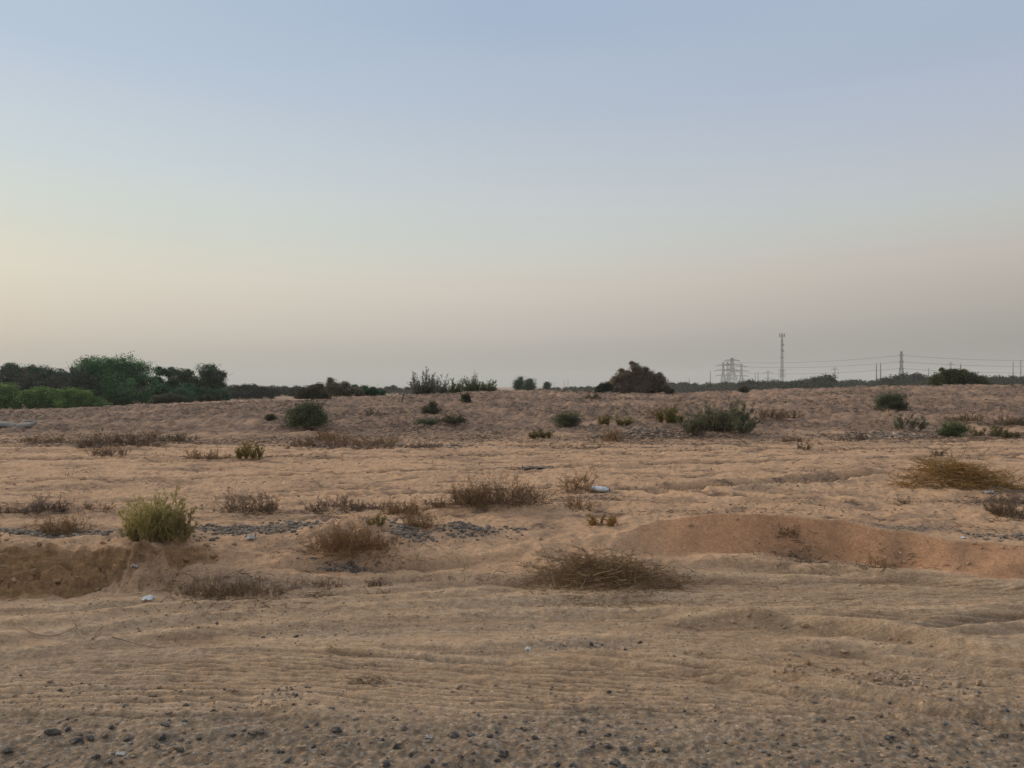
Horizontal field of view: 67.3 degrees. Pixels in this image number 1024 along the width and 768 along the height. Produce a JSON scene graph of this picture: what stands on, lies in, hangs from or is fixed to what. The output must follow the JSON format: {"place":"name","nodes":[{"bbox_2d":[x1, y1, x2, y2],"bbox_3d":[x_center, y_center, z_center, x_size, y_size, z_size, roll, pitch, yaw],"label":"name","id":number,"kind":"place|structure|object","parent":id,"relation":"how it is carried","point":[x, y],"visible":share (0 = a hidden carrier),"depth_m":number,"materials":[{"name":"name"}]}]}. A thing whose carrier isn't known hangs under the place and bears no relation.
{"place":"outdoors","nodes":[
{"label":"outdoors","id":0,"kind":"place"},
{"bbox_2d":[0,384,1023,767],"bbox_3d":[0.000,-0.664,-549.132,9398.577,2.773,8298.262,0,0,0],"label":"ground","id":1,"kind":"structure","parent":0,"point":[956,624],"depth_m":5.76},
{"bbox_2d":[0,366,24,408],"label":"date palm","id":2,"kind":"object","parent":1,"relation":"on","point":[6,375],"visible":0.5,"depth_m":85.81,"materials":[{"name":"green plant"}]},
{"bbox_2d":[0,362,29,383],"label":"spiky tree","id":3,"kind":"object","parent":1,"relation":"on","point":[9,365],"visible":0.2,"depth_m":95.02,"materials":[{"name":"green plant"}]},
{"bbox_2d":[0,382,33,408],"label":"hedge shrub","id":4,"kind":"object","parent":1,"relation":"on","point":[7,393],"visible":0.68,"depth_m":75.39,"materials":[{"name":"green plant"}]},
{"bbox_2d":[0,421,36,427],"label":"slab","id":5,"kind":"structure","parent":1,"relation":"on","point":[22,424],"depth_m":26.43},
{"bbox_2d":[9,369,52,398],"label":"date palm","id":6,"kind":"object","parent":1,"relation":"on","point":[28,381],"visible":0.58,"depth_m":83.64,"materials":[{"name":"green plant"}]},
{"bbox_2d":[12,492,56,514],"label":"dead bush","id":7,"kind":"object","parent":1,"relation":"on","point":[27,510],"visible":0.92,"depth_m":7.90,"materials":[{"name":"brown plant"}]},
{"bbox_2d":[1,432,69,443],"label":"dead brush","id":8,"kind":"object","parent":1,"relation":"on","point":[57,439],"visible":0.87,"depth_m":18.84,"materials":[{"name":"brown plant"}]},
{"bbox_2d":[12,385,68,408],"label":"hedge shrub","id":9,"kind":"object","parent":1,"relation":"on","point":[44,397],"visible":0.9,"depth_m":75.51,"materials":[{"name":"green plant"}]},
{"bbox_2d":[16,364,70,382],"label":"tree","id":10,"kind":"object","parent":1,"relation":"on","point":[32,368],"visible":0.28,"depth_m":96.10,"materials":[{"name":"green plant"}]},
{"bbox_2d":[44,728,61,735],"bbox_3d":[-2.103,1.594,3.520,0.046,0.036,0.077,-22,-39,33],"label":"stone","id":11,"kind":"object","parent":1,"relation":"on","point":[51,731],"visible":1,"depth_m":3.51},
{"bbox_2d":[35,372,71,389],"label":"date palm","id":12,"kind":"object","parent":1,"relation":"on","point":[49,383],"visible":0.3,"depth_m":82.54,"materials":[{"name":"green plant"}]},
{"bbox_2d":[28,493,79,512],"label":"dead bush","id":13,"kind":"object","parent":1,"relation":"on","point":[60,507],"visible":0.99,"depth_m":7.93,"materials":[{"name":"brown plant"}]},
{"bbox_2d":[23,509,96,536],"bbox_3d":[-4.026,1.225,6.881,0.577,0.232,0.633,0,0,-22],"label":"dead bush","id":14,"kind":"object","parent":1,"relation":"on","point":[64,529],"visible":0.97,"depth_m":6.81,"materials":[{"name":"brown plant"}]},
{"bbox_2d":[53,361,100,394],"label":"date palm","id":15,"kind":"object","parent":1,"relation":"on","point":[78,378],"visible":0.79,"depth_m":79.72,"materials":[{"name":"green plant"}]},
{"bbox_2d":[52,387,113,407],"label":"hedge shrub","id":16,"kind":"object","parent":1,"relation":"on","point":[80,398],"visible":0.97,"depth_m":75.62,"materials":[{"name":"green plant"}]},
{"bbox_2d":[82,501,116,512],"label":"dead bush","id":17,"kind":"object","parent":1,"relation":"on","point":[88,506],"visible":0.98,"depth_m":8.02,"materials":[{"name":"brown plant"}]},
{"bbox_2d":[85,445,130,456],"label":"dead brush","id":18,"kind":"object","parent":1,"relation":"on","point":[104,453],"visible":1,"depth_m":14.79,"materials":[{"name":"brown plant"}]},
{"bbox_2d":[66,351,161,405],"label":"broad tree","id":19,"kind":"object","parent":1,"relation":"on","point":[116,377],"visible":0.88,"depth_m":83.25,"materials":[{"name":"green plant"}]},
{"bbox_2d":[68,425,173,448],"bbox_3d":[-8.632,1.140,17.101,2.068,0.514,1.492,0,0,-24],"label":"dead brush","id":20,"kind":"object","parent":1,"relation":"on","point":[87,443],"visible":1,"depth_m":16.88,"materials":[{"name":"brown plant"}]},
{"bbox_2d":[116,480,198,542],"bbox_3d":[-3.009,1.073,6.587,0.721,0.540,0.512,0,0,0],"label":"green bush","id":21,"kind":"object","parent":1,"relation":"on","point":[151,522],"visible":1,"depth_m":6.49,"materials":[{"name":"green plant"}]},
{"bbox_2d":[152,366,180,389],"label":"slim tree","id":22,"kind":"object","parent":1,"relation":"on","point":[169,372],"visible":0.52,"depth_m":91.99,"materials":[{"name":"green plant"}]},
{"bbox_2d":[147,392,189,403],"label":"dry shrub","id":23,"kind":"object","parent":1,"relation":"on","point":[166,398],"visible":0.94,"depth_m":73.81,"materials":[{"name":"green plant"}]},
{"bbox_2d":[142,383,197,403],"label":"dark shrub","id":24,"kind":"object","parent":1,"relation":"on","point":[165,389],"visible":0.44,"depth_m":85.58,"materials":[{"name":"green plant"}]},
{"bbox_2d":[151,431,198,441],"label":"dead brush","id":25,"kind":"object","parent":1,"relation":"on","point":[179,437],"visible":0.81,"depth_m":19.32,"materials":[{"name":"brown plant"}]},
{"bbox_2d":[170,362,232,401],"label":"round tree","id":26,"kind":"object","parent":1,"relation":"on","point":[209,377],"visible":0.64,"depth_m":91.89,"materials":[{"name":"green plant"}]},
{"bbox_2d":[179,383,230,400],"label":"dark shrub","id":27,"kind":"object","parent":1,"relation":"on","point":[225,394],"visible":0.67,"depth_m":87.64,"materials":[{"name":"green plant"}]},
{"bbox_2d":[194,393,221,401],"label":"dry shrub","id":28,"kind":"object","parent":1,"relation":"on","point":[215,397],"visible":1,"depth_m":79.74,"materials":[{"name":"green plant"}]},
{"bbox_2d":[182,445,235,461],"bbox_3d":[-5.636,1.305,14.497,1.086,0.375,0.803,0,0,-40],"label":"dead brush","id":29,"kind":"object","parent":1,"relation":"on","point":[196,455],"visible":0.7,"depth_m":14.46,"materials":[{"name":"brown plant"}]},
{"bbox_2d":[147,572,304,599],"bbox_3d":[-2.228,1.523,5.900,1.258,0.197,0.529,0,0,0],"label":"dead brush","id":30,"kind":"object","parent":1,"relation":"on","point":[213,591],"visible":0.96,"depth_m":5.84,"materials":[{"name":"brown plant"}]},
{"bbox_2d":[228,384,243,398],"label":"distant tree","id":31,"kind":"object","parent":1,"relation":"on","point":[235,391],"visible":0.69,"depth_m":152.68,"materials":[{"name":"green plant"}]},
{"bbox_2d":[196,481,287,516],"bbox_3d":[-2.927,1.241,8.320,0.930,0.329,0.686,0,0,-12],"label":"dead bush","id":32,"kind":"object","parent":1,"relation":"on","point":[272,506],"visible":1,"depth_m":8.41,"materials":[{"name":"brown plant"}]},
{"bbox_2d":[235,383,258,398],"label":"distant tree","id":33,"kind":"object","parent":1,"relation":"on","point":[247,389],"visible":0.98,"depth_m":152.46,"materials":[{"name":"green plant"}]},
{"bbox_2d":[234,439,264,459],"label":"olive bush","id":34,"kind":"object","parent":1,"relation":"on","point":[245,451],"visible":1,"depth_m":14.18,"materials":[{"name":"green plant"}]},
{"bbox_2d":[249,385,270,398],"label":"distant tree","id":35,"kind":"object","parent":1,"relation":"on","point":[264,392],"visible":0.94,"depth_m":154.02,"materials":[{"name":"green plant"}]},
{"bbox_2d":[266,387,281,398],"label":"distant tree","id":36,"kind":"object","parent":1,"relation":"on","point":[273,392],"visible":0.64,"depth_m":158.77,"materials":[{"name":"green plant"}]},
{"bbox_2d":[280,436,321,447],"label":"dead brush","id":37,"kind":"object","parent":1,"relation":"on","point":[307,444],"visible":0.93,"depth_m":17.29,"materials":[{"name":"brown plant"}]},
{"bbox_2d":[273,399,339,427],"bbox_3d":[-6.241,0.826,23.426,2.017,1.038,1.772,0,0,0],"label":"dark round bush","id":38,"kind":"object","parent":1,"relation":"on","point":[310,417],"visible":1,"depth_m":23.12,"materials":[{"name":"green plant"}]},
{"bbox_2d":[292,382,331,399],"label":"crest bush","id":39,"kind":"object","parent":1,"relation":"on","point":[316,391],"visible":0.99,"depth_m":46.51,"materials":[{"name":"green plant"}]},
{"bbox_2d":[298,495,331,512],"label":"dead bush","id":40,"kind":"object","parent":1,"relation":"on","point":[319,507],"visible":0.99,"depth_m":8.67,"materials":[{"name":"brown plant"}]},
{"bbox_2d":[288,574,346,587],"bbox_3d":[-1.520,1.549,6.086,0.461,0.121,0.265,0,0,0],"label":"dead brush","id":41,"kind":"object","parent":1,"relation":"on","point":[322,584],"visible":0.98,"depth_m":6.05,"materials":[{"name":"brown plant"}]},
{"bbox_2d":[324,377,365,397],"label":"crest bush","id":42,"kind":"object","parent":1,"relation":"on","point":[341,389],"visible":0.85,"depth_m":52.66,"materials":[{"name":"green plant"}]},
{"bbox_2d":[326,494,364,511],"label":"dead bush","id":43,"kind":"object","parent":1,"relation":"on","point":[351,505],"visible":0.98,"depth_m":8.71,"materials":[{"name":"brown plant"}]},
{"bbox_2d":[295,510,411,559],"bbox_3d":[-1.380,1.262,6.702,0.908,0.373,0.935,0,0,13],"label":"dead brush","id":44,"kind":"object","parent":1,"relation":"on","point":[348,543],"visible":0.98,"depth_m":6.60,"materials":[{"name":"brown plant"}]},
{"bbox_2d":[304,428,404,448],"bbox_3d":[-3.548,1.216,17.356,2.229,0.499,1.506,0,0,0],"label":"dead brush","id":45,"kind":"object","parent":1,"relation":"on","point":[355,442],"visible":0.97,"depth_m":17.30,"materials":[{"name":"brown plant"}]},
{"bbox_2d":[351,384,385,396],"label":"crest bush","id":46,"kind":"object","parent":1,"relation":"on","point":[372,391],"visible":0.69,"depth_m":60.01,"materials":[{"name":"green plant"}]},
{"bbox_2d":[360,500,391,511],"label":"dead bush","id":47,"kind":"object","parent":1,"relation":"on","point":[371,506],"visible":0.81,"depth_m":8.68,"materials":[{"name":"brown plant"}]},
{"bbox_2d":[366,510,386,525],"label":"dead bush","id":48,"kind":"object","parent":1,"relation":"on","point":[376,521],"visible":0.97,"depth_m":7.16,"materials":[{"name":"green plant"}]},
{"bbox_2d":[365,577,391,586],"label":"dead brush","id":49,"kind":"object","parent":1,"relation":"on","point":[379,583],"visible":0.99,"depth_m":6.09,"materials":[{"name":"brown plant"}]},
{"bbox_2d":[379,494,425,515],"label":"dead bush","id":50,"kind":"object","parent":1,"relation":"on","point":[409,509],"visible":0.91,"depth_m":8.47,"materials":[{"name":"brown plant"}]},
{"bbox_2d":[393,507,443,529],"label":"dead bush","id":51,"kind":"object","parent":1,"relation":"on","point":[410,522],"visible":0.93,"depth_m":7.32,"materials":[{"name":"brown plant"}]},
{"bbox_2d":[408,366,440,394],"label":"crest bush","id":52,"kind":"object","parent":1,"relation":"on","point":[429,386],"visible":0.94,"depth_m":51.79,"materials":[{"name":"green plant"}]},
{"bbox_2d":[402,437,447,449],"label":"dead brush","id":53,"kind":"object","parent":1,"relation":"on","point":[424,445],"visible":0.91,"depth_m":16.82,"materials":[{"name":"brown plant"}]},
{"bbox_2d":[411,416,439,424],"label":"bush","id":54,"kind":"object","parent":1,"relation":"on","point":[425,421],"visible":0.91,"depth_m":24.66,"materials":[{"name":"green plant"}]},
{"bbox_2d":[417,399,443,413],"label":"dune bush","id":55,"kind":"object","parent":1,"relation":"on","point":[433,408],"visible":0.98,"depth_m":28.75,"materials":[{"name":"green plant"}]},
{"bbox_2d":[418,495,449,508],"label":"dead bush","id":56,"kind":"object","parent":1,"relation":"on","point":[435,505],"visible":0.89,"depth_m":8.65,"materials":[{"name":"brown plant"}]},
{"bbox_2d":[434,373,449,393],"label":"crest bush","id":57,"kind":"object","parent":1,"relation":"on","point":[442,389],"visible":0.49,"depth_m":53.94,"materials":[{"name":"green plant"}]},
{"bbox_2d":[437,413,467,423],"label":"bush","id":58,"kind":"object","parent":1,"relation":"on","point":[454,419],"visible":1,"depth_m":23.59,"materials":[{"name":"green plant"}]},
{"bbox_2d":[447,378,464,392],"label":"crest bush","id":59,"kind":"object","parent":1,"relation":"on","point":[453,388],"visible":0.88,"depth_m":49.85,"materials":[{"name":"green plant"}]},
{"bbox_2d":[459,391,471,403],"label":"dune bush","id":60,"kind":"object","parent":1,"relation":"on","point":[466,397],"visible":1,"depth_m":34.49,"materials":[{"name":"green plant"}]},
{"bbox_2d":[457,371,480,390],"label":"crest bush","id":61,"kind":"object","parent":1,"relation":"on","point":[474,384],"visible":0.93,"depth_m":49.85,"materials":[{"name":"green plant"}]},
{"bbox_2d":[478,380,497,390],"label":"crest bush","id":62,"kind":"object","parent":1,"relation":"on","point":[485,387],"visible":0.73,"depth_m":49.73,"materials":[{"name":"green plant"}]},
{"bbox_2d":[430,467,566,510],"bbox_3d":[-0.147,1.139,8.629,1.520,0.470,0.874,0,0,0],"label":"dead bush","id":63,"kind":"object","parent":1,"relation":"on","point":[479,496],"visible":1,"depth_m":8.60,"materials":[{"name":"brown plant"}]},
{"bbox_2d":[0,426,1023,767],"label":"gravel","id":64,"kind":"structure","parent":1,"relation":"on","point":[634,432],"depth_m":4.48,"materials":[{"name":"gravel"}]},
{"bbox_2d":[0,383,1023,687],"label":"twig litter","id":65,"kind":"object","parent":1,"relation":"on","point":[806,559],"visible":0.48,"depth_m":16.73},
{"bbox_2d":[512,375,524,389],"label":"skyline tree","id":66,"kind":"object","parent":1,"relation":"on","point":[518,382],"visible":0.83,"depth_m":119.54,"materials":[{"name":"green plant"}]},
{"bbox_2d":[519,377,537,390],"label":"skyline tree","id":67,"kind":"object","parent":1,"relation":"on","point":[530,384],"visible":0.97,"depth_m":117.87,"materials":[{"name":"green plant"}]},
{"bbox_2d":[528,428,554,438],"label":"olive bush","id":68,"kind":"object","parent":1,"relation":"on","point":[541,434],"visible":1,"depth_m":20.32,"materials":[{"name":"green plant"}]},
{"bbox_2d":[87,377,1023,394],"bbox_3d":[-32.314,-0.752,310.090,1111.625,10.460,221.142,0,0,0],"label":"distant woods","id":69,"kind":"object","parent":1,"relation":"on","point":[584,389],"visible":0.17,"depth_m":226.03,"materials":[{"name":"green plant"}]},
{"bbox_2d":[549,409,586,426],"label":"grey bush","id":70,"kind":"object","parent":1,"relation":"on","point":[569,419],"visible":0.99,"depth_m":23.39,"materials":[{"name":"green plant"}]},
{"bbox_2d":[549,469,600,493],"bbox_3d":[0.837,1.243,10.166,0.715,0.404,0.511,0,0,0],"label":"dead bush","id":71,"kind":"object","parent":1,"relation":"on","point":[579,480],"visible":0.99,"depth_m":10.17,"materials":[{"name":"brown plant"}]},
{"bbox_2d":[560,493,605,508],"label":"dead bush","id":72,"kind":"object","parent":1,"relation":"on","point":[579,503],"visible":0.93,"depth_m":8.82,"materials":[{"name":"brown plant"}]},
{"bbox_2d":[584,513,619,526],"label":"dead bush","id":73,"kind":"object","parent":1,"relation":"on","point":[611,520],"visible":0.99,"depth_m":7.72,"materials":[{"name":"brown plant"}]},
{"bbox_2d":[594,382,612,392],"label":"crest bush","id":74,"kind":"object","parent":1,"relation":"on","point":[603,387],"visible":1,"depth_m":49.75,"materials":[{"name":"green plant"}]},
{"bbox_2d":[596,427,633,441],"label":"dead brush","id":75,"kind":"object","parent":1,"relation":"on","point":[614,437],"visible":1,"depth_m":19.34,"materials":[{"name":"brown plant"}]},
{"bbox_2d":[597,413,633,425],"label":"olive bush","id":76,"kind":"object","parent":1,"relation":"on","point":[606,419],"visible":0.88,"depth_m":24.14,"materials":[{"name":"green plant"}]},
{"bbox_2d":[507,540,724,606],"bbox_3d":[0.750,1.437,6.210,1.799,0.389,1.341,0,0,0],"label":"brush heap","id":77,"kind":"object","parent":1,"relation":"on","point":[583,565],"visible":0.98,"depth_m":6.07,"materials":[{"name":"brown plant"}]},
{"bbox_2d":[606,361,669,392],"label":"dark bush","id":78,"kind":"object","parent":1,"relation":"on","point":[639,379],"visible":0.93,"depth_m":49.68,"materials":[{"name":"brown plant"}]},
{"bbox_2d":[639,395,684,419],"bbox_3d":[5.020,0.764,25.372,1.636,0.883,1.524,0,0,0],"label":"dead brush","id":79,"kind":"object","parent":1,"relation":"on","point":[655,414],"visible":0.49,"depth_m":25.52,"materials":[{"name":"brown plant"}]},
{"bbox_2d":[652,385,674,393],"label":"crest bush","id":80,"kind":"object","parent":1,"relation":"on","point":[667,389],"visible":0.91,"depth_m":48.83,"materials":[{"name":"green plant"}]},
{"bbox_2d":[656,407,683,423],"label":"yellow bush","id":81,"kind":"object","parent":1,"relation":"on","point":[670,417],"visible":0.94,"depth_m":23.96,"materials":[{"name":"green plant"}]},
{"bbox_2d":[675,399,760,433],"bbox_3d":[5.567,0.857,20.894,2.181,0.948,2.324,0,0,-35],"label":"wide bush","id":82,"kind":"object","parent":1,"relation":"on","point":[715,420],"visible":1,"depth_m":20.81,"materials":[{"name":"green plant"}]},
{"bbox_2d":[724,357,739,382],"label":"electricity pylon","id":83,"kind":"object","parent":1,"relation":"on","point":[731,366],"visible":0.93,"depth_m":1148.65,"materials":[{"name":"metal"}]},
{"bbox_2d":[716,398,763,425],"bbox_3d":[6.623,0.872,22.837,1.376,0.973,1.376,0,0,-19],"label":"green bush","id":84,"kind":"object","parent":1,"relation":"on","point":[746,416],"visible":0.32,"depth_m":22.57,"materials":[{"name":"green plant"}]},
{"bbox_2d":[755,407,805,418],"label":"dead brush","id":85,"kind":"object","parent":1,"relation":"on","point":[780,414],"visible":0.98,"depth_m":24.95,"materials":[{"name":"brown plant"}]},
{"bbox_2d":[779,333,785,380],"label":"telecom mast","id":86,"kind":"object","parent":1,"relation":"on","point":[781,369],"visible":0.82,"depth_m":639.43,"materials":[{"name":"metal"}]},
{"bbox_2d":[775,522,799,538],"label":"dead brush","id":87,"kind":"object","parent":1,"relation":"on","point":[787,532],"visible":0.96,"depth_m":7.23,"materials":[{"name":"brown plant"}]},
{"bbox_2d":[774,380,801,388],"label":"distant tree","id":88,"kind":"object","parent":1,"relation":"on","point":[783,387],"visible":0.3,"depth_m":240.76,"materials":[{"name":"green plant"}]},
{"bbox_2d":[775,434,810,441],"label":"dead brush","id":89,"kind":"object","parent":1,"relation":"on","point":[794,439],"visible":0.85,"depth_m":19.00,"materials":[{"name":"brown plant"}]},
{"bbox_2d":[803,375,821,387],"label":"distant tree","id":90,"kind":"object","parent":1,"relation":"on","point":[811,380],"visible":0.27,"depth_m":246.62,"materials":[{"name":"green plant"}]},
{"bbox_2d":[814,373,841,387],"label":"distant tree","id":91,"kind":"object","parent":1,"relation":"on","point":[830,377],"visible":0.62,"depth_m":233.56,"materials":[{"name":"green plant"}]},
{"bbox_2d":[827,429,873,441],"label":"dead brush","id":92,"kind":"object","parent":1,"relation":"on","point":[859,437],"visible":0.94,"depth_m":19.27,"materials":[{"name":"brown plant"}]},
{"bbox_2d":[858,556,902,571],"bbox_3d":[3.151,1.533,6.589,0.369,0.098,0.294,0,0,0],"label":"dead brush","id":93,"kind":"object","parent":1,"relation":"on","point":[878,562],"visible":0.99,"depth_m":6.58,"materials":[{"name":"brown plant"}]},
{"bbox_2d":[878,376,901,385],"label":"distant tree","id":94,"kind":"object","parent":1,"relation":"on","point":[889,383],"visible":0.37,"depth_m":233.26,"materials":[{"name":"green plant"}]},
{"bbox_2d":[869,387,914,410],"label":"dune bush","id":95,"kind":"object","parent":1,"relation":"on","point":[888,401],"visible":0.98,"depth_m":28.09,"materials":[{"name":"green plant"}]},
{"bbox_2d":[888,410,929,429],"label":"grey bush","id":96,"kind":"object","parent":1,"relation":"on","point":[920,425],"visible":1,"depth_m":22.03,"materials":[{"name":"green plant"}]},
{"bbox_2d":[904,372,926,384],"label":"distant tree","id":97,"kind":"object","parent":1,"relation":"on","point":[914,377],"visible":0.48,"depth_m":244.18,"materials":[{"name":"green plant"}]},
{"bbox_2d":[883,446,1023,493],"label":"golden brush","id":98,"kind":"object","parent":1,"relation":"on","point":[969,476],"visible":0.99,"depth_m":10.37,"materials":[{"name":"brown plant"}]},
{"bbox_2d":[932,419,974,436],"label":"green bush","id":99,"kind":"object","parent":1,"relation":"on","point":[954,429],"visible":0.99,"depth_m":20.70,"materials":[{"name":"green plant"}]},
{"bbox_2d":[926,365,991,385],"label":"crest bush","id":100,"kind":"object","parent":1,"relation":"on","point":[950,376],"visible":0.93,"depth_m":57.70,"materials":[{"name":"green plant"}]},
{"bbox_2d":[940,413,984,421],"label":"dead brush","id":101,"kind":"object","parent":1,"relation":"on","point":[962,418],"visible":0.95,"depth_m":23.83,"materials":[{"name":"brown plant"}]},
{"bbox_2d":[966,491,1023,518],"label":"dead bush","id":102,"kind":"object","parent":1,"relation":"on","point":[994,509],"visible":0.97,"depth_m":8.44,"materials":[{"name":"brown plant"}]},
{"bbox_2d":[966,424,1023,437],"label":"olive bush","id":103,"kind":"object","parent":1,"relation":"on","point":[998,433],"visible":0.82,"depth_m":19.45,"materials":[{"name":"green plant"}]},
{"bbox_2d":[975,489,1023,503],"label":"dead brush","id":104,"kind":"object","parent":1,"relation":"on","point":[1017,498],"visible":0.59,"depth_m":9.44,"materials":[{"name":"brown plant"}]},
{"bbox_2d":[979,411,1023,425],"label":"dead brush","id":105,"kind":"object","parent":1,"relation":"on","point":[1017,421],"visible":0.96,"depth_m":22.72,"materials":[{"name":"brown plant"}]},
{"bbox_2d":[0,0,1023,386],"label":"sky","id":106,"kind":"structure","parent":0,"point":[562,193],"materials":[{"name":"blue"}]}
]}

